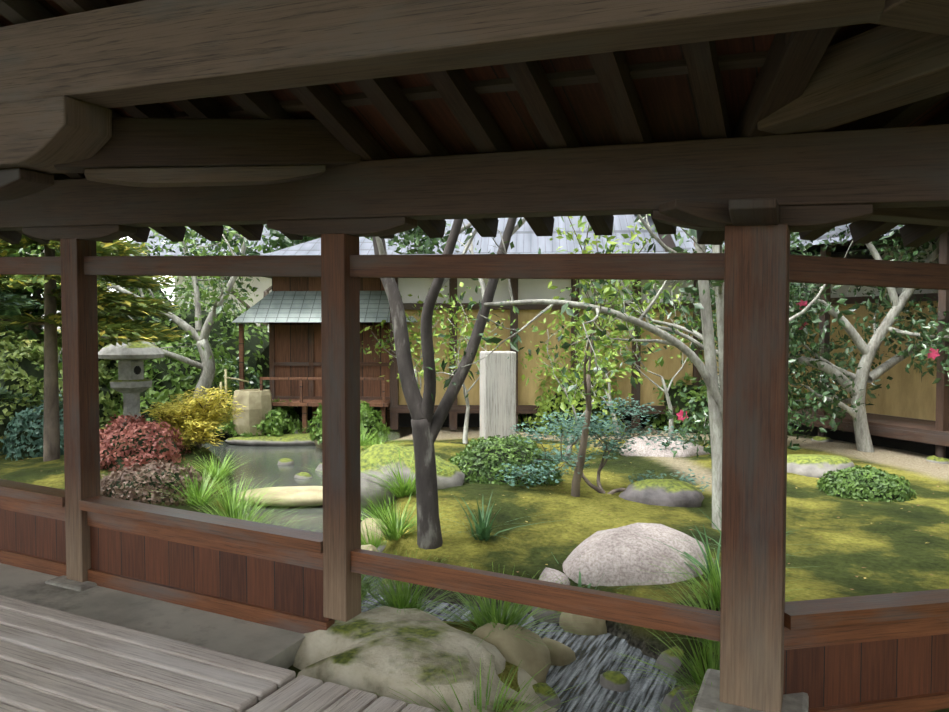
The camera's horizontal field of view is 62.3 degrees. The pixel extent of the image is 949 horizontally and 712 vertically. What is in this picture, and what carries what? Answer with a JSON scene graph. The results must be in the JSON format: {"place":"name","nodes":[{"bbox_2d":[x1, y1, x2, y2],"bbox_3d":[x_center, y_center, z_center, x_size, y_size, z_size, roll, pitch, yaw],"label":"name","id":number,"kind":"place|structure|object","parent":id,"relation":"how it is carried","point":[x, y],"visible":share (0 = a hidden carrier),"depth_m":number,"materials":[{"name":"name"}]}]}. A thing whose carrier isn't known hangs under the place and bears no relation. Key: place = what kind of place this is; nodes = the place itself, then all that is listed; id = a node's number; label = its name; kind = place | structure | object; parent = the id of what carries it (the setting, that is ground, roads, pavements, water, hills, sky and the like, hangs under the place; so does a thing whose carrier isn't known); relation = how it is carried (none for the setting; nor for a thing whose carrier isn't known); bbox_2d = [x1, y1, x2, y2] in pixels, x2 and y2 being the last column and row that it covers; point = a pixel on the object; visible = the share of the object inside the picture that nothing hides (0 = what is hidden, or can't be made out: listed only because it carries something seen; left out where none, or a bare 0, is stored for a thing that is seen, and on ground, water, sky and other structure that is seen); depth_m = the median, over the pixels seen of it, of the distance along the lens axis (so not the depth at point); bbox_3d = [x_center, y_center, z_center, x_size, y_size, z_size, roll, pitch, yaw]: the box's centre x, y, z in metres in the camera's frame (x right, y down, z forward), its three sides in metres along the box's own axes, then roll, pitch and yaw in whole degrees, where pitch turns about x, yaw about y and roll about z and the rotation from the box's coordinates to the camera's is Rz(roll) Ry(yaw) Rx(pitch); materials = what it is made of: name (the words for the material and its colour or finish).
{"place":"outdoors","nodes":[
{"label":"outdoors","id":0,"kind":"place"},
{"bbox_2d":[6,237,174,328],"label":"sky","id":1,"kind":"structure","parent":0,"point":[169,290],"materials":[{"name":"white"}]},
{"bbox_2d":[0,563,304,668],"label":"stone curb","id":2,"kind":"structure","parent":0,"point":[269,645],"depth_m":4.04,"materials":[{"name":"stone"}]},
{"bbox_2d":[0,595,441,711],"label":"wooden deck","id":3,"kind":"structure","parent":2,"relation":"on","point":[53,660],"depth_m":3.17,"materials":[{"name":"grey wood"}]},
{"bbox_2d":[45,575,808,711],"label":"post base stones","id":4,"kind":"object","parent":2,"relation":"on","point":[708,698],"visible":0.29,"depth_m":3.06,"materials":[{"name":"grey stone"}]},
{"bbox_2d":[0,479,948,711],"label":"wooden railing","id":5,"kind":"object","parent":2,"relation":"on","point":[889,652],"visible":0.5,"depth_m":3.76,"materials":[{"name":"brown wood"}]},
{"bbox_2d":[0,0,948,246],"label":"roof rafters","id":6,"kind":"object","parent":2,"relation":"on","point":[691,91],"depth_m":3.19,"materials":[{"name":"brown wood"}]},
{"bbox_2d":[0,0,948,244],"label":"roof beams","id":7,"kind":"structure","parent":6,"relation":"attached to","point":[67,81],"depth_m":2.64,"materials":[{"name":"brown wood"}]},
{"bbox_2d":[0,124,948,711],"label":"walkway posts and beams","id":8,"kind":"object","parent":2,"relation":"on","point":[756,198],"visible":0.94,"depth_m":3.21,"materials":[{"name":"brown wood"}]},
{"bbox_2d":[130,215,682,331],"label":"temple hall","id":9,"kind":"structure","parent":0,"point":[525,238],"depth_m":28.11,"materials":[{"name":"tile"}]},
{"bbox_2d":[195,425,678,711],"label":"stream water","id":10,"kind":"structure","parent":0,"point":[592,663],"depth_m":4.54,"materials":[{"name":"grey liquid"}]},
{"bbox_2d":[225,433,314,445],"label":"stone slab","id":11,"kind":"structure","parent":10,"relation":"on","point":[298,439],"depth_m":11.95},
{"bbox_2d":[235,486,322,506],"bbox_3d":[-1.797,1.440,8.038,1.284,0.152,0.594,0,2,-2],"label":"stepping stone","id":12,"kind":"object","parent":10,"relation":"on","point":[312,495],"depth_m":7.82,"materials":[{"name":"beige stone"}]},
{"bbox_2d":[277,458,293,465],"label":"pond rock","id":13,"kind":"object","parent":10,"relation":"in","point":[285,461],"visible":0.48,"depth_m":10.27,"materials":[{"name":"stone"}]},
{"bbox_2d":[294,472,311,478],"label":"pond rock","id":14,"kind":"object","parent":10,"relation":"in","point":[303,475],"visible":0.5,"depth_m":9.36,"materials":[{"name":"stone"}]},
{"bbox_2d":[315,463,321,471],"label":"pond rock","id":15,"kind":"object","parent":10,"relation":"in","point":[319,467],"visible":0.17,"depth_m":9.81,"materials":[{"name":"grey stone"}]},
{"bbox_2d":[315,439,321,448],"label":"pond rock","id":16,"kind":"object","parent":10,"relation":"in","point":[319,445],"visible":0.04,"depth_m":11.71,"materials":[{"name":"stone"}]},
{"bbox_2d":[361,544,377,551],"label":"rock","id":17,"kind":"object","parent":10,"relation":"on","point":[371,548],"visible":0.19,"depth_m":5.83,"materials":[{"name":"beige stone"}]},
{"bbox_2d":[361,518,386,544],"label":"rock","id":18,"kind":"object","parent":10,"relation":"on","point":[363,525],"visible":0.17,"depth_m":6.30,"materials":[{"name":"beige stone"}]},
{"bbox_2d":[377,540,386,552],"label":"rock","id":19,"kind":"object","parent":10,"relation":"on","point":[383,544],"visible":0.12,"depth_m":5.97,"materials":[{"name":"grey stone"}]},
{"bbox_2d":[377,579,411,595],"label":"stream pebble","id":20,"kind":"object","parent":10,"relation":"on","point":[385,581],"visible":0.08,"depth_m":5.26,"materials":[{"name":"grey stone"}]},
{"bbox_2d":[50,424,822,711],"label":"sedge tufts and ferns","id":21,"kind":"object","parent":10,"relation":"on","point":[399,598],"visible":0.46,"depth_m":4.49,"materials":[{"name":"green plant"}]},
{"bbox_2d":[532,607,560,622],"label":"rock","id":22,"kind":"object","parent":10,"relation":"on","point":[548,612],"visible":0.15,"depth_m":4.78,"materials":[{"name":"grey stone"}]},
{"bbox_2d":[532,683,561,708],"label":"mossy rock","id":23,"kind":"object","parent":10,"relation":"on","point":[540,689],"visible":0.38,"depth_m":3.70,"materials":[{"name":"stone"}]},
{"bbox_2d":[539,567,569,584],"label":"rock","id":24,"kind":"object","parent":10,"relation":"on","point":[547,573],"visible":0.29,"depth_m":4.92,"materials":[{"name":"beige stone"}]},
{"bbox_2d":[542,637,575,665],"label":"rock","id":25,"kind":"object","parent":10,"relation":"on","point":[561,654],"visible":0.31,"depth_m":4.18,"materials":[{"name":"beige stone"}]},
{"bbox_2d":[559,612,606,634],"bbox_3d":[0.646,1.611,4.689,0.280,0.258,0.258,0,2,3],"label":"rock","id":26,"kind":"object","parent":10,"relation":"in","point":[585,625],"visible":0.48,"depth_m":4.59,"materials":[{"name":"beige stone"}]},
{"bbox_2d":[600,670,629,691],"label":"mossy rock","id":27,"kind":"object","parent":10,"relation":"in","point":[617,681],"visible":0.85,"depth_m":3.89,"materials":[{"name":"grey stone"}]},
{"bbox_2d":[655,646,683,674],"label":"rock","id":28,"kind":"object","parent":10,"relation":"on","point":[673,658],"visible":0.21,"depth_m":4.07,"materials":[{"name":"grey stone"}]},
{"bbox_2d":[660,686,683,711],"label":"mossy rock","id":29,"kind":"object","parent":10,"relation":"on","point":[667,700],"visible":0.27,"depth_m":3.64,"materials":[{"name":"stone"}]},
{"bbox_2d":[0,329,948,711],"bbox_3d":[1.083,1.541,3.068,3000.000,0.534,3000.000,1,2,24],"label":"mossy ground","id":30,"kind":"structure","parent":0,"point":[908,555],"depth_m":6.05,"materials":[{"name":"green plant"}]},
{"bbox_2d":[0,275,42,406],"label":"conifer tree","id":31,"kind":"object","parent":30,"relation":"on","point":[9,300],"visible":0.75,"depth_m":10.61,"materials":[{"name":"green plant"}]},
{"bbox_2d":[0,244,59,348],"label":"tree","id":32,"kind":"object","parent":30,"relation":"on","point":[30,333],"visible":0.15,"depth_m":13.67,"materials":[{"name":"green plant"}]},
{"bbox_2d":[0,324,62,435],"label":"shrub","id":33,"kind":"object","parent":30,"relation":"on","point":[15,368],"visible":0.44,"depth_m":12.20,"materials":[{"name":"green plant"}]},
{"bbox_2d":[0,394,63,460],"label":"blue shrub","id":34,"kind":"object","parent":30,"relation":"on","point":[27,440],"visible":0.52,"depth_m":9.62,"materials":[{"name":"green plant"}]},
{"bbox_2d":[20,249,59,351],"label":"tree","id":35,"kind":"object","parent":30,"relation":"on","point":[29,326],"depth_m":17.21,"materials":[{"name":"green plant"}]},
{"bbox_2d":[17,328,121,425],"bbox_3d":[-7.038,0.394,13.400,3.056,1.977,2.614,1,2,24],"label":"shrub","id":36,"kind":"object","parent":30,"relation":"on","point":[106,394],"visible":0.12,"depth_m":12.82,"materials":[{"name":"green plant"}]},
{"bbox_2d":[0,227,159,315],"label":"conifer tree","id":37,"kind":"object","parent":30,"relation":"on","point":[16,287],"depth_m":13.57,"materials":[{"name":"green plant"}]},
{"bbox_2d":[0,248,159,361],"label":"conifer tree","id":38,"kind":"object","parent":30,"relation":"on","point":[36,331],"visible":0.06,"depth_m":14.20,"materials":[{"name":"green plant"}]},
{"bbox_2d":[0,234,187,461],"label":"conifer tree","id":39,"kind":"object","parent":30,"relation":"on","point":[124,330],"visible":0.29,"depth_m":9.05,"materials":[{"name":"green plant"}]},
{"bbox_2d":[98,340,164,425],"bbox_3d":[-4.779,0.432,10.933,0.880,1.780,0.867,1,2,24],"label":"stone lantern","id":40,"kind":"object","parent":30,"relation":"on","point":[129,384],"visible":0.48,"depth_m":10.76,"materials":[{"name":"grey stone"}]},
{"bbox_2d":[134,366,140,374],"bbox_3d":[-4.648,0.196,10.827,0.001,0.120,0.110,2,3,37],"label":"lantern opening","id":41,"kind":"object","parent":40,"relation":"attached to","point":[137,370],"depth_m":10.83,"materials":[{"name":"black"}]},
{"bbox_2d":[7,226,265,431],"bbox_3d":[-5.337,-0.559,12.235,4.238,3.714,2.820,0,2,-3],"label":"evergreen tree","id":42,"kind":"object","parent":30,"relation":"on","point":[206,366],"visible":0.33,"depth_m":12.20,"materials":[{"name":"green plant"}]},
{"bbox_2d":[98,291,178,416],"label":"tree","id":43,"kind":"object","parent":30,"relation":"on","point":[109,365],"depth_m":13.49,"materials":[{"name":"green plant"}]},
{"bbox_2d":[42,235,241,332],"bbox_3d":[-7.391,-0.730,17.200,4.970,4.276,3.815,1,2,24],"label":"tree foliage","id":44,"kind":"object","parent":30,"relation":"on","point":[159,291],"visible":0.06,"depth_m":16.90,"materials":[{"name":"green plant"}]},
{"bbox_2d":[99,414,191,471],"bbox_3d":[-3.769,0.940,8.669,1.306,0.612,1.114,1,2,24],"label":"red azalea","id":45,"kind":"object","parent":30,"relation":"on","point":[142,442],"visible":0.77,"depth_m":8.36,"materials":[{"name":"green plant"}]},
{"bbox_2d":[100,459,216,505],"bbox_3d":[-2.881,1.143,7.093,1.191,0.429,0.967,1,2,24],"label":"shrub","id":46,"kind":"object","parent":30,"relation":"on","point":[119,485],"visible":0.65,"depth_m":6.83,"materials":[{"name":"red plant"}]},
{"bbox_2d":[104,333,254,434],"bbox_3d":[-5.341,0.437,13.613,3.437,1.868,2.579,1,2,24],"label":"shrub","id":47,"kind":"object","parent":30,"relation":"on","point":[174,380],"visible":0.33,"depth_m":12.97,"materials":[{"name":"green plant"}]},
{"bbox_2d":[139,386,245,449],"bbox_3d":[-3.364,0.729,9.323,1.076,0.775,1.290,0,2,0],"label":"yellow shrub","id":48,"kind":"object","parent":30,"relation":"on","point":[201,420],"visible":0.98,"depth_m":9.13,"materials":[{"name":"yellow plant"}]},
{"bbox_2d":[138,247,269,389],"bbox_3d":[-5.720,-0.387,16.065,4.170,3.584,3.540,1,2,24],"label":"tree","id":49,"kind":"object","parent":30,"relation":"on","point":[256,346],"visible":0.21,"depth_m":15.53,"materials":[{"name":"green plant"}]},
{"bbox_2d":[219,369,248,432],"bbox_3d":[-3.759,0.705,12.289,0.463,1.000,0.041,0,2,1],"label":"bamboo spout","id":50,"kind":"object","parent":30,"relation":"on","point":[225,378],"visible":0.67,"depth_m":12.27,"materials":[{"name":"beige wood"}]},
{"bbox_2d":[153,224,315,330],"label":"tree","id":51,"kind":"object","parent":30,"relation":"on","point":[276,243],"visible":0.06,"depth_m":21.27,"materials":[{"name":"green plant"}]},
{"bbox_2d":[215,355,269,399],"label":"shrub","id":52,"kind":"object","parent":30,"relation":"on","point":[255,382],"visible":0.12,"depth_m":14.42,"materials":[{"name":"green plant"}]},
{"bbox_2d":[232,389,271,434],"bbox_3d":[-3.473,0.871,12.282,0.615,0.670,0.623,1,2,24],"label":"stone water basin","id":53,"kind":"object","parent":30,"relation":"on","point":[257,403],"visible":0.79,"depth_m":12.03,"materials":[{"name":"beige stone"}]},
{"bbox_2d":[213,398,303,436],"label":"shrub by lantern","id":54,"kind":"object","parent":30,"relation":"on","point":[278,421],"visible":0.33,"depth_m":12.20,"materials":[{"name":"green plant"}]},
{"bbox_2d":[231,237,416,432],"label":"tea house","id":55,"kind":"structure","parent":30,"relation":"on","point":[288,309],"depth_m":12.84,"materials":[{"name":"grey tile"},{"name":"green copper"},{"name":"dark brown wood"}]},
{"bbox_2d":[302,400,391,443],"bbox_3d":[-1.865,0.943,11.486,1.319,0.723,1.059,1,2,24],"label":"shrub by basin","id":56,"kind":"object","parent":30,"relation":"on","point":[368,419],"visible":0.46,"depth_m":11.37,"materials":[{"name":"green plant"}]},
{"bbox_2d":[263,223,489,253],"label":"tree","id":57,"kind":"object","parent":30,"relation":"on","point":[415,235],"visible":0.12,"depth_m":21.83,"materials":[{"name":"green plant"}]},
{"bbox_2d":[360,286,461,390],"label":"tree","id":58,"kind":"object","parent":30,"relation":"on","point":[415,337],"visible":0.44,"depth_m":11.93,"materials":[{"name":"green plant"}]},
{"bbox_2d":[360,444,464,513],"bbox_3d":[-0.627,1.137,7.125,1.150,0.705,0.828,0,2,-9],"label":"mossy rock","id":59,"kind":"object","parent":30,"relation":"on","point":[377,455],"visible":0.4,"depth_m":6.83,"materials":[{"name":"stone"}]},
{"bbox_2d":[293,606,557,711],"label":"boulder","id":60,"kind":"object","parent":30,"relation":"on","point":[378,651],"visible":0.56,"depth_m":3.49,"materials":[{"name":"grey stone"}]},
{"bbox_2d":[372,218,525,549],"bbox_3d":[-0.232,-0.793,5.444,2.463,4.486,2.275,1,2,24],"label":"forked tree","id":61,"kind":"object","parent":30,"relation":"on","point":[426,424],"visible":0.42,"depth_m":5.50,"materials":[{"name":"brown plant"}]},
{"bbox_2d":[380,282,529,443],"bbox_3d":[-0.390,0.124,10.946,1.997,2.275,1.929,1,2,24],"label":"tree","id":62,"kind":"object","parent":30,"relation":"on","point":[462,330],"visible":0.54,"depth_m":10.58,"materials":[{"name":"green plant"}]},
{"bbox_2d":[4,431,943,592],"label":"fallen leaves on moss","id":63,"kind":"object","parent":30,"relation":"on","point":[621,516],"visible":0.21,"depth_m":6.56,"materials":[{"name":"brown plant"}]},
{"bbox_2d":[480,351,515,440],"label":"stone pillar","id":64,"kind":"structure","parent":30,"relation":"on","point":[497,392],"depth_m":9.61,"materials":[{"name":"grey stone"}]},
{"bbox_2d":[448,434,562,486],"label":"azalea dome","id":65,"kind":"structure","parent":30,"relation":"on","point":[486,458],"depth_m":7.14,"materials":[{"name":"green plant"}]},
{"bbox_2d":[472,622,550,682],"bbox_3d":[0.178,1.555,3.977,0.435,0.420,0.371,1,2,24],"label":"stream rock","id":66,"kind":"object","parent":30,"relation":"on","point":[510,646],"visible":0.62,"depth_m":3.87,"materials":[{"name":"beige stone"}]},
{"bbox_2d":[518,365,627,437],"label":"shrub","id":67,"kind":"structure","parent":30,"relation":"on","point":[548,407],"depth_m":11.98,"materials":[{"name":"green plant"}]},
{"bbox_2d":[520,308,646,458],"bbox_3d":[1.206,0.342,9.087,1.346,1.973,2.157,0,2,1],"label":"tree","id":68,"kind":"object","parent":30,"relation":"on","point":[580,354],"visible":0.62,"depth_m":9.14,"materials":[{"name":"green plant"}]},
{"bbox_2d":[522,295,648,438],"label":"tree","id":69,"kind":"object","parent":30,"relation":"on","point":[604,374],"visible":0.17,"depth_m":11.62,"materials":[{"name":"green plant"}]},
{"bbox_2d":[495,395,711,493],"bbox_3d":[1.102,1.125,7.082,1.984,1.549,1.340,-1,2,-23],"label":"blue green shrub","id":70,"kind":"object","parent":30,"relation":"on","point":[612,444],"visible":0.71,"depth_m":6.96,"materials":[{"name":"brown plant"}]},
{"bbox_2d":[543,214,686,496],"bbox_3d":[1.113,-0.172,6.240,1.250,2.813,1.626,0,2,-2],"label":"tree","id":71,"kind":"object","parent":30,"relation":"on","point":[608,289],"visible":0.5,"depth_m":6.22,"materials":[{"name":"green plant"}]},
{"bbox_2d":[389,252,873,429],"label":"garden wall","id":72,"kind":"structure","parent":30,"relation":"on","point":[526,395],"depth_m":12.29,"materials":[{"name":"paint"}]},
{"bbox_2d":[562,523,714,586],"bbox_3d":[1.084,1.458,5.162,1.051,0.675,1.000,1,2,24],"label":"granite boulder","id":73,"kind":"object","parent":30,"relation":"on","point":[620,556],"visible":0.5,"depth_m":4.91,"materials":[{"name":"grey stone"}]},
{"bbox_2d":[567,249,723,436],"bbox_3d":[2.401,-0.134,9.884,2.574,2.854,1.582,-1,2,-19],"label":"tree","id":74,"kind":"object","parent":30,"relation":"on","point":[661,363],"visible":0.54,"depth_m":9.78,"materials":[{"name":"green plant"}]},
{"bbox_2d":[619,479,703,506],"bbox_3d":[1.613,1.254,6.809,0.646,0.370,0.578,-1,2,-31],"label":"rock","id":75,"kind":"object","parent":30,"relation":"on","point":[669,492],"visible":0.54,"depth_m":6.66,"materials":[{"name":"grey stone"}]},
{"bbox_2d":[427,214,897,529],"bbox_3d":[1.423,-0.819,5.665,3.128,4.318,2.422,1,2,24],"label":"tree","id":76,"kind":"object","parent":30,"relation":"on","point":[708,372],"visible":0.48,"depth_m":5.75,"materials":[{"name":"green plant"}]},
{"bbox_2d":[619,436,709,456],"bbox_3d":[2.210,1.165,9.285,0.914,0.386,0.844,-1,2,-34],"label":"pale rock","id":77,"kind":"object","parent":30,"relation":"on","point":[640,447],"visible":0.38,"depth_m":9.07,"materials":[{"name":"white stone"}]},
{"bbox_2d":[643,372,709,433],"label":"flowering shrub","id":78,"kind":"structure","parent":30,"relation":"on","point":[660,421],"depth_m":12.13,"materials":[{"name":"green plant"}]},
{"bbox_2d":[669,684,699,711],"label":"rock","id":79,"kind":"object","parent":30,"relation":"on","point":[679,705],"visible":0.33,"depth_m":3.49,"materials":[{"name":"stone"}]},
{"bbox_2d":[666,293,818,392],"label":"tree","id":80,"kind":"object","parent":30,"relation":"on","point":[700,351],"visible":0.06,"depth_m":11.06,"materials":[{"name":"green plant"}]},
{"bbox_2d":[634,214,893,251],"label":"roof","id":81,"kind":"structure","parent":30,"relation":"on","point":[669,241],"depth_m":22.75,"materials":[{"name":"tile"}]},
{"bbox_2d":[787,385,812,435],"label":"shrub","id":82,"kind":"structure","parent":30,"relation":"on","point":[797,398],"depth_m":12.05,"materials":[{"name":"green plant"}]},
{"bbox_2d":[661,224,948,458],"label":"tree","id":83,"kind":"object","parent":30,"relation":"on","point":[860,378],"visible":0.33,"depth_m":9.83,"materials":[{"name":"green plant"}]},
{"bbox_2d":[687,223,948,458],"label":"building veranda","id":84,"kind":"object","parent":30,"relation":"on","point":[910,396],"visible":0.23,"depth_m":10.77,"materials":[{"name":"paint"}]},
{"bbox_2d":[787,454,854,477],"bbox_3d":[3.561,1.229,8.255,0.802,0.382,0.670,1,2,24],"label":"flat rock","id":85,"kind":"object","parent":30,"relation":"on","point":[813,465],"visible":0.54,"depth_m":8.02,"materials":[{"name":"grey stone"}]},
{"bbox_2d":[811,436,832,441],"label":"rock","id":86,"kind":"object","parent":30,"relation":"on","point":[822,439],"visible":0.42,"depth_m":11.02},
{"bbox_2d":[816,465,916,502],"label":"azalea dome","id":87,"kind":"structure","parent":30,"relation":"on","point":[858,482],"depth_m":7.16,"materials":[{"name":"green plant"}]},
{"bbox_2d":[925,455,948,463],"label":"rock","id":88,"kind":"object","parent":30,"relation":"on","point":[934,459],"visible":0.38,"depth_m":9.37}
]}

